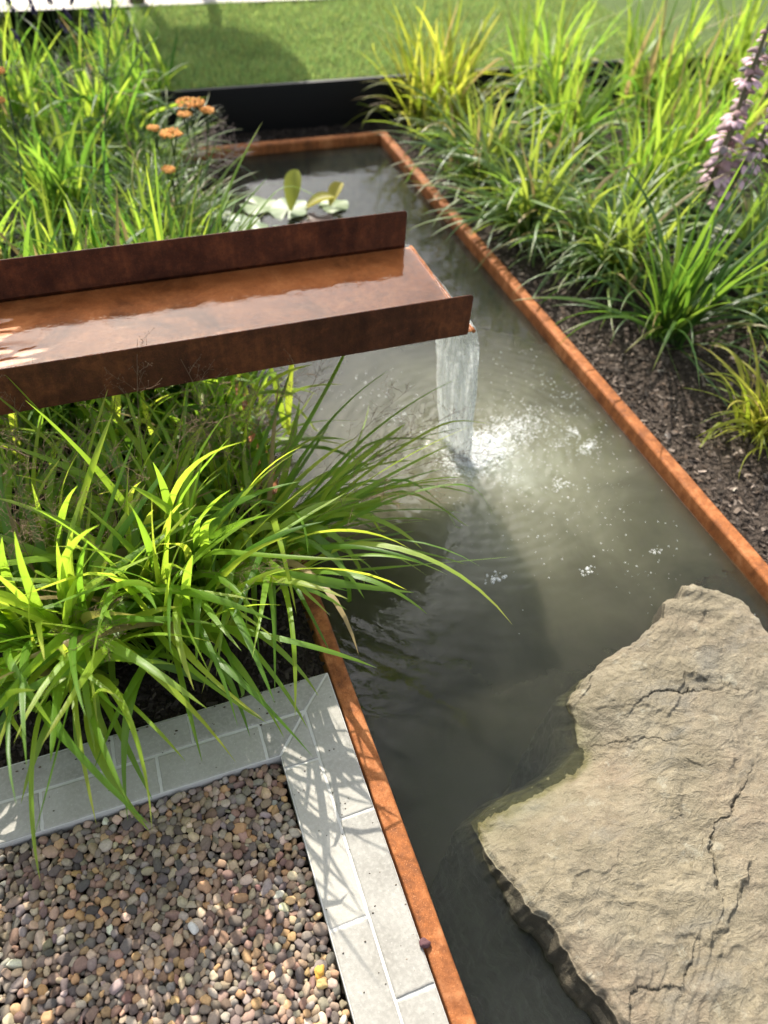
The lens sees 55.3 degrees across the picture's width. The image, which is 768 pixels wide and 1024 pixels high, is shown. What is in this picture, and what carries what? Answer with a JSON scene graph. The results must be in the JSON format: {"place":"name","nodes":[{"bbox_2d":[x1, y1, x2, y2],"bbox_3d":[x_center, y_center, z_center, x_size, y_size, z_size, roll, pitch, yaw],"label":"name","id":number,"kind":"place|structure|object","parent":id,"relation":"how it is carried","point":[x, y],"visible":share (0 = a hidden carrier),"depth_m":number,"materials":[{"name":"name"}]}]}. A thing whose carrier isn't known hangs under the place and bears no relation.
{"place":"outdoors","nodes":[
{"label":"outdoors","id":0,"kind":"place"},
{"bbox_2d":[0,27,76,94],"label":"ornamental grass","id":1,"kind":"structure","parent":0,"point":[17,77],"depth_m":4.06,"materials":[{"name":"green plant"}]},
{"bbox_2d":[0,0,122,166],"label":"ornamental grass","id":2,"kind":"object","parent":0,"point":[14,90],"depth_m":3.44,"materials":[{"name":"green plant"}]},
{"bbox_2d":[0,83,181,244],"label":"ornamental grass","id":3,"kind":"object","parent":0,"point":[65,167],"depth_m":2.94,"materials":[{"name":"green plant"}]},
{"bbox_2d":[9,143,185,409],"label":"ornamental grass","id":4,"kind":"object","parent":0,"point":[159,231],"depth_m":2.18,"materials":[{"name":"green plant"}]},
{"bbox_2d":[82,44,144,116],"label":"ornamental grass","id":5,"kind":"object","parent":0,"point":[110,73],"depth_m":3.89,"materials":[{"name":"green plant"}]},
{"bbox_2d":[48,152,233,248],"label":"ornamental grass","id":6,"kind":"object","parent":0,"point":[137,221],"depth_m":2.69,"materials":[{"name":"green plant"}]},
{"bbox_2d":[0,0,281,10],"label":"path","id":7,"kind":"structure","parent":0,"point":[23,5],"depth_m":4.58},
{"bbox_2d":[128,0,209,9],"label":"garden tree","id":8,"kind":"object","parent":7,"relation":"on","point":[136,2],"visible":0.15,"depth_m":4.62,"materials":[{"name":"green plant"}]},
{"bbox_2d":[55,116,259,233],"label":"ornamental grass","id":9,"kind":"object","parent":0,"point":[161,164],"depth_m":3.10,"materials":[{"name":"green plant"}]},
{"bbox_2d":[0,764,352,1023],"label":"gravel","id":10,"kind":"structure","parent":0,"point":[152,984],"depth_m":1.39,"materials":[{"name":"gravel"}]},
{"bbox_2d":[188,922,198,934],"bbox_3d":[-0.358,0.780,1.374,0.015,0.016,0.024,-34,58,-29],"label":"pebble","id":11,"kind":"object","parent":10,"relation":"on","point":[193,928],"visible":1,"depth_m":1.37,"materials":[{"name":"white stone"}]},
{"bbox_2d":[0,673,448,1023],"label":"stone coping","id":12,"kind":"object","parent":10,"relation":"on","point":[352,892],"visible":0.88,"depth_m":1.52,"materials":[{"name":"stone"}]},
{"bbox_2d":[15,676,433,1013],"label":"soil crumbs","id":13,"kind":"object","parent":12,"relation":"on","point":[216,767],"visible":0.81,"depth_m":1.57,"materials":[{"name":"brown soil"}]},
{"bbox_2d":[240,874,252,884],"bbox_3d":[-0.270,0.720,1.433,0.026,0.016,0.020,-13,50,-15],"label":"pebble","id":14,"kind":"object","parent":10,"relation":"on","point":[247,879],"visible":1,"depth_m":1.43,"materials":[{"name":"beige stone"}]},
{"bbox_2d":[314,964,324,978],"bbox_3d":[-0.117,0.841,1.339,0.020,0.018,0.023,-13,50,-15],"label":"pebble","id":15,"kind":"object","parent":10,"relation":"on","point":[318,971],"visible":1,"depth_m":1.33,"materials":[{"name":"yellow stone"}]},
{"bbox_2d":[316,979,327,988],"bbox_3d":[-0.113,0.854,1.325,0.021,0.017,0.017,-13,50,-15],"label":"pebble","id":16,"kind":"object","parent":10,"relation":"on","point":[321,984],"visible":1,"depth_m":1.32,"materials":[{"name":"yellow stone"}]},
{"bbox_2d":[0,55,380,767],"bbox_3d":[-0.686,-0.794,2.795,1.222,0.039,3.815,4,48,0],"label":"bark mulch","id":17,"kind":"object","parent":0,"point":[173,701],"visible":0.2,"depth_m":1.75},
{"bbox_2d":[0,3,40,215],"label":"fennel stem","id":18,"kind":"object","parent":17,"relation":"on","point":[13,126],"visible":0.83,"depth_m":2.67,"materials":[{"name":"green plant"}]},
{"bbox_2d":[0,67,41,247],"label":"yarrow plant","id":19,"kind":"object","parent":17,"relation":"on","point":[2,98],"visible":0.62,"depth_m":2.93,"materials":[{"name":"green plant"}]},
{"bbox_2d":[0,184,42,259],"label":"ornamental grass","id":20,"kind":"object","parent":17,"relation":"on","point":[3,220],"depth_m":2.57,"materials":[{"name":"green plant"}]},
{"bbox_2d":[0,95,77,219],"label":"ornamental grass","id":21,"kind":"object","parent":17,"relation":"on","point":[1,201],"depth_m":3.08,"materials":[{"name":"green plant"}]},
{"bbox_2d":[3,207,85,457],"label":"ornamental grass","id":22,"kind":"object","parent":17,"relation":"on","point":[27,242],"depth_m":2.22,"materials":[{"name":"green plant"}]},
{"bbox_2d":[0,64,95,191],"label":"ornamental grass","id":23,"kind":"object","parent":17,"relation":"on","point":[16,156],"depth_m":3.31,"materials":[{"name":"green plant"}]},
{"bbox_2d":[0,403,97,540],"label":"ornamental grass","id":24,"kind":"object","parent":17,"relation":"on","point":[13,423],"depth_m":2.01,"materials":[{"name":"green plant"}]},
{"bbox_2d":[0,0,140,162],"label":"ornamental grass","id":25,"kind":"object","parent":17,"relation":"on","point":[33,10],"depth_m":3.29,"materials":[{"name":"green plant"}]},
{"bbox_2d":[0,360,147,630],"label":"ornamental grass","id":26,"kind":"object","parent":17,"relation":"on","point":[29,534],"depth_m":1.63,"materials":[{"name":"green plant"}]},
{"bbox_2d":[0,171,147,258],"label":"ornamental grass","id":27,"kind":"object","parent":17,"relation":"on","point":[37,230],"depth_m":2.54,"materials":[{"name":"green plant"}]},
{"bbox_2d":[0,244,152,475],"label":"ornamental grass","id":28,"kind":"object","parent":17,"relation":"on","point":[62,413],"depth_m":2.08,"materials":[{"name":"green plant"}]},
{"bbox_2d":[77,0,125,240],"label":"fennel stem","id":29,"kind":"object","parent":17,"relation":"on","point":[107,54],"visible":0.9,"depth_m":2.77,"materials":[{"name":"green plant"}]},
{"bbox_2d":[56,6,160,95],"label":"ornamental grass","id":30,"kind":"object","parent":17,"relation":"on","point":[68,16],"depth_m":3.92,"materials":[{"name":"green plant"}]},
{"bbox_2d":[13,1,205,187],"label":"ornamental grass","id":31,"kind":"object","parent":17,"relation":"on","point":[94,103],"depth_m":3.33,"materials":[{"name":"green plant"}]},
{"bbox_2d":[51,0,171,84],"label":"ornamental grass","id":32,"kind":"object","parent":17,"relation":"on","point":[114,42],"depth_m":4.10,"materials":[{"name":"green plant"}]},
{"bbox_2d":[66,0,166,64],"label":"ornamental grass","id":33,"kind":"object","parent":17,"relation":"on","point":[123,17],"depth_m":4.38,"materials":[{"name":"green plant"}]},
{"bbox_2d":[0,387,251,525],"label":"ornamental grass","id":34,"kind":"object","parent":17,"relation":"on","point":[82,415],"depth_m":2.02,"materials":[{"name":"green plant"}]},
{"bbox_2d":[0,411,258,882],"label":"ornamental grass","id":35,"kind":"object","parent":17,"relation":"on","point":[22,634],"depth_m":1.41,"materials":[{"name":"green plant"}]},
{"bbox_2d":[0,328,277,591],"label":"ornamental grass","id":36,"kind":"object","parent":17,"relation":"on","point":[169,474],"depth_m":1.72,"materials":[{"name":"green plant"}]},
{"bbox_2d":[44,78,257,203],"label":"ornamental grass","id":37,"kind":"object","parent":17,"relation":"on","point":[149,141],"depth_m":3.36,"materials":[{"name":"green plant"}]},
{"bbox_2d":[81,17,222,133],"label":"ornamental grass","id":38,"kind":"object","parent":17,"relation":"on","point":[154,77],"depth_m":3.68,"materials":[{"name":"green plant"}]},
{"bbox_2d":[54,140,276,245],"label":"ornamental grass","id":39,"kind":"object","parent":17,"relation":"on","point":[204,207],"depth_m":2.95,"materials":[{"name":"green plant"}]},
{"bbox_2d":[48,236,285,464],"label":"ornamental grass","id":40,"kind":"object","parent":17,"relation":"on","point":[171,390],"depth_m":2.17,"materials":[{"name":"green plant"}]},
{"bbox_2d":[30,123,315,382],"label":"ornamental grass","id":41,"kind":"object","parent":17,"relation":"on","point":[151,230],"depth_m":2.46,"materials":[{"name":"green plant"}]},
{"bbox_2d":[146,124,218,236],"bbox_3d":[-0.752,-1.126,2.749,0.337,0.505,0.255,19,49,13],"label":"yarrow plant","id":42,"kind":"object","parent":17,"relation":"on","point":[169,133],"visible":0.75,"depth_m":2.66,"materials":[{"name":"orange plant"}]},
{"bbox_2d":[162,97,244,237],"bbox_3d":[-0.727,-1.350,2.968,0.320,0.484,0.379,17,49,12],"label":"yarrow plant","id":43,"kind":"object","parent":17,"relation":"on","point":[209,110],"visible":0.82,"depth_m":2.92,"materials":[{"name":"orange plant"}]},
{"bbox_2d":[0,398,413,818],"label":"ornamental grass","id":44,"kind":"object","parent":17,"relation":"on","point":[187,581],"depth_m":1.51,"materials":[{"name":"green plant"}]},
{"bbox_2d":[131,356,317,547],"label":"ornamental grass","id":45,"kind":"object","parent":17,"relation":"on","point":[208,471],"depth_m":1.96,"materials":[{"name":"green plant"}]},
{"bbox_2d":[81,365,374,536],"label":"ornamental grass","id":46,"kind":"object","parent":17,"relation":"on","point":[219,400],"depth_m":2.05,"materials":[{"name":"green plant"}]},
{"bbox_2d":[0,211,475,414],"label":"water chute","id":47,"kind":"object","parent":17,"relation":"on","point":[73,324],"visible":1,"depth_m":1.88,"materials":[{"name":"brown metal"}]},
{"bbox_2d":[433,275,478,461],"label":"waterfall","id":48,"kind":"structure","parent":47,"relation":"attached to","point":[459,372],"depth_m":2.19,"materials":[{"name":"liquid"}]},
{"bbox_2d":[110,354,511,710],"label":"ornamental grass","id":49,"kind":"object","parent":17,"relation":"on","point":[343,513],"depth_m":1.83,"materials":[{"name":"green plant"}]},
{"bbox_2d":[73,365,342,476],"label":"ornamental grass","id":50,"kind":"object","parent":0,"point":[281,410],"depth_m":2.19,"materials":[{"name":"green plant"}]},
{"bbox_2d":[148,122,379,148],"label":"soil","id":51,"kind":"structure","parent":0,"point":[306,135],"depth_m":3.93,"materials":[{"name":"black soil"}]},
{"bbox_2d":[0,0,767,1022],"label":"ground","id":52,"kind":"structure","parent":0,"point":[46,20],"depth_m":7.99,"materials":[{"name":"green plant"}]},
{"bbox_2d":[129,0,767,90],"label":"lawn","id":53,"kind":"structure","parent":0,"point":[709,33],"depth_m":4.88,"materials":[{"name":"green plant"}]},
{"bbox_2d":[126,10,666,139],"bbox_3d":[0.046,-2.853,4.607,3.030,0.298,1.532,-13,50,-15],"label":"steel edging","id":54,"kind":"object","parent":53,"relation":"on","point":[289,105],"visible":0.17,"depth_m":3.91,"materials":[{"name":"black metal"}]},
{"bbox_2d":[168,143,767,1023],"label":"pool water","id":55,"kind":"structure","parent":0,"point":[462,689],"depth_m":2.04,"materials":[{"name":"grey liquid"}]},
{"bbox_2d":[204,169,347,230],"bbox_3d":[-0.476,-1.397,3.281,0.691,0.169,0.415,-13,50,-15],"label":"water lily","id":56,"kind":"object","parent":55,"relation":"on","point":[291,204],"visible":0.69,"depth_m":3.36,"materials":[{"name":"green plant"}]},
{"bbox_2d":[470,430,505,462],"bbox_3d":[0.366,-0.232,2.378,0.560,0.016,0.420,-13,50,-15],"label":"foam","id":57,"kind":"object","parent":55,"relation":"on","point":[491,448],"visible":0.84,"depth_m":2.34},
{"bbox_2d":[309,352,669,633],"bbox_3d":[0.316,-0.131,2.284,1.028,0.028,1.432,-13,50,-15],"label":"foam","id":58,"kind":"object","parent":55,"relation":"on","point":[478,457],"visible":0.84,"depth_m":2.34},
{"bbox_2d":[478,584,767,1023],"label":"boulder","id":59,"kind":"object","parent":55,"relation":"on","point":[627,862],"visible":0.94,"depth_m":1.49,"materials":[{"name":"stone"}]},
{"bbox_2d":[471,0,636,125],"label":"ornamental grass","id":60,"kind":"object","parent":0,"point":[522,52],"depth_m":3.96,"materials":[{"name":"green plant"}]},
{"bbox_2d":[374,89,767,564],"bbox_3d":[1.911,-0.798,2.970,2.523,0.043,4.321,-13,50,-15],"label":"bark mulch","id":61,"kind":"object","parent":0,"point":[709,476],"visible":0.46,"depth_m":2.66,"materials":[{"name":"brown wood"}]},
{"bbox_2d":[345,0,544,146],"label":"ornamental grass","id":62,"kind":"object","parent":61,"relation":"on","point":[442,67],"depth_m":3.85,"materials":[{"name":"green plant"}]},
{"bbox_2d":[362,57,578,214],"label":"ornamental grass","id":63,"kind":"object","parent":61,"relation":"on","point":[469,168],"depth_m":3.44,"materials":[{"name":"green plant"}]},
{"bbox_2d":[411,89,644,269],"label":"ornamental grass","id":64,"kind":"object","parent":61,"relation":"on","point":[521,196],"depth_m":3.10,"materials":[{"name":"green plant"}]},
{"bbox_2d":[456,10,706,185],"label":"ornamental grass","id":65,"kind":"object","parent":61,"relation":"on","point":[584,112],"depth_m":3.63,"materials":[{"name":"green plant"}]},
{"bbox_2d":[496,116,767,334],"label":"ornamental grass","id":66,"kind":"object","parent":61,"relation":"on","point":[604,253],"depth_m":2.90,"materials":[{"name":"green plant"}]},
{"bbox_2d":[514,147,767,414],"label":"strap leaf plant","id":67,"kind":"object","parent":61,"relation":"on","point":[673,315],"visible":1,"depth_m":2.59,"materials":[{"name":"green plant"}]},
{"bbox_2d":[548,47,767,237],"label":"ornamental grass","id":68,"kind":"object","parent":61,"relation":"on","point":[669,142],"depth_m":3.24,"materials":[{"name":"green plant"}]},
{"bbox_2d":[578,0,748,140],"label":"ornamental grass","id":69,"kind":"object","parent":61,"relation":"on","point":[641,83],"depth_m":3.99,"materials":[{"name":"green plant"}]},
{"bbox_2d":[637,22,767,259],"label":"acanthus","id":70,"kind":"object","parent":61,"relation":"on","point":[730,125],"visible":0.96,"depth_m":2.85,"materials":[{"name":"purple plant"}]},
{"bbox_2d":[678,214,767,364],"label":"ornamental grass","id":71,"kind":"object","parent":61,"relation":"on","point":[744,293],"depth_m":2.73,"materials":[{"name":"green plant"}]},
{"bbox_2d":[680,322,767,479],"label":"ornamental grass","id":72,"kind":"object","parent":61,"relation":"on","point":[756,414],"depth_m":2.36,"materials":[{"name":"green plant"}]},
{"bbox_2d":[695,110,767,227],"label":"ornamental grass","id":73,"kind":"object","parent":61,"relation":"on","point":[761,170],"depth_m":3.36,"materials":[{"name":"plant"}]},
{"bbox_2d":[706,0,767,162],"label":"ornamental grass","id":74,"kind":"object","parent":61,"relation":"on","point":[762,100],"depth_m":3.87,"materials":[{"name":"green plant"}]},
{"bbox_2d":[592,8,767,201],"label":"ornamental grass","id":75,"kind":"object","parent":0,"point":[705,145],"depth_m":3.49,"materials":[{"name":"green plant"}]},
{"bbox_2d":[619,143,767,342],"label":"ornamental grass","id":76,"kind":"object","parent":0,"point":[745,231],"depth_m":3.00,"materials":[{"name":"green plant"}]},
{"bbox_2d":[687,0,767,104],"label":"ornamental grass","id":77,"kind":"object","parent":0,"point":[746,21],"depth_m":4.37,"materials":[{"name":"green plant"}]},
{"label":"pool bottom","id":78,"kind":"structure","parent":0,"visible":0},
{"bbox_2d":[151,130,767,1023],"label":"pool edging","id":79,"kind":"object","parent":78,"relation":"on","point":[725,534],"visible":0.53,"depth_m":2.11,"materials":[{"name":"orange metal"}]},
{"bbox_2d":[419,937,430,947],"bbox_3d":[0.075,0.804,1.364,0.021,0.012,0.018,26,51,19],"label":"pebble","id":80,"kind":"object","parent":79,"relation":"on","point":[424,942],"visible":1,"depth_m":1.36,"materials":[{"name":"pink stone"}]}
]}

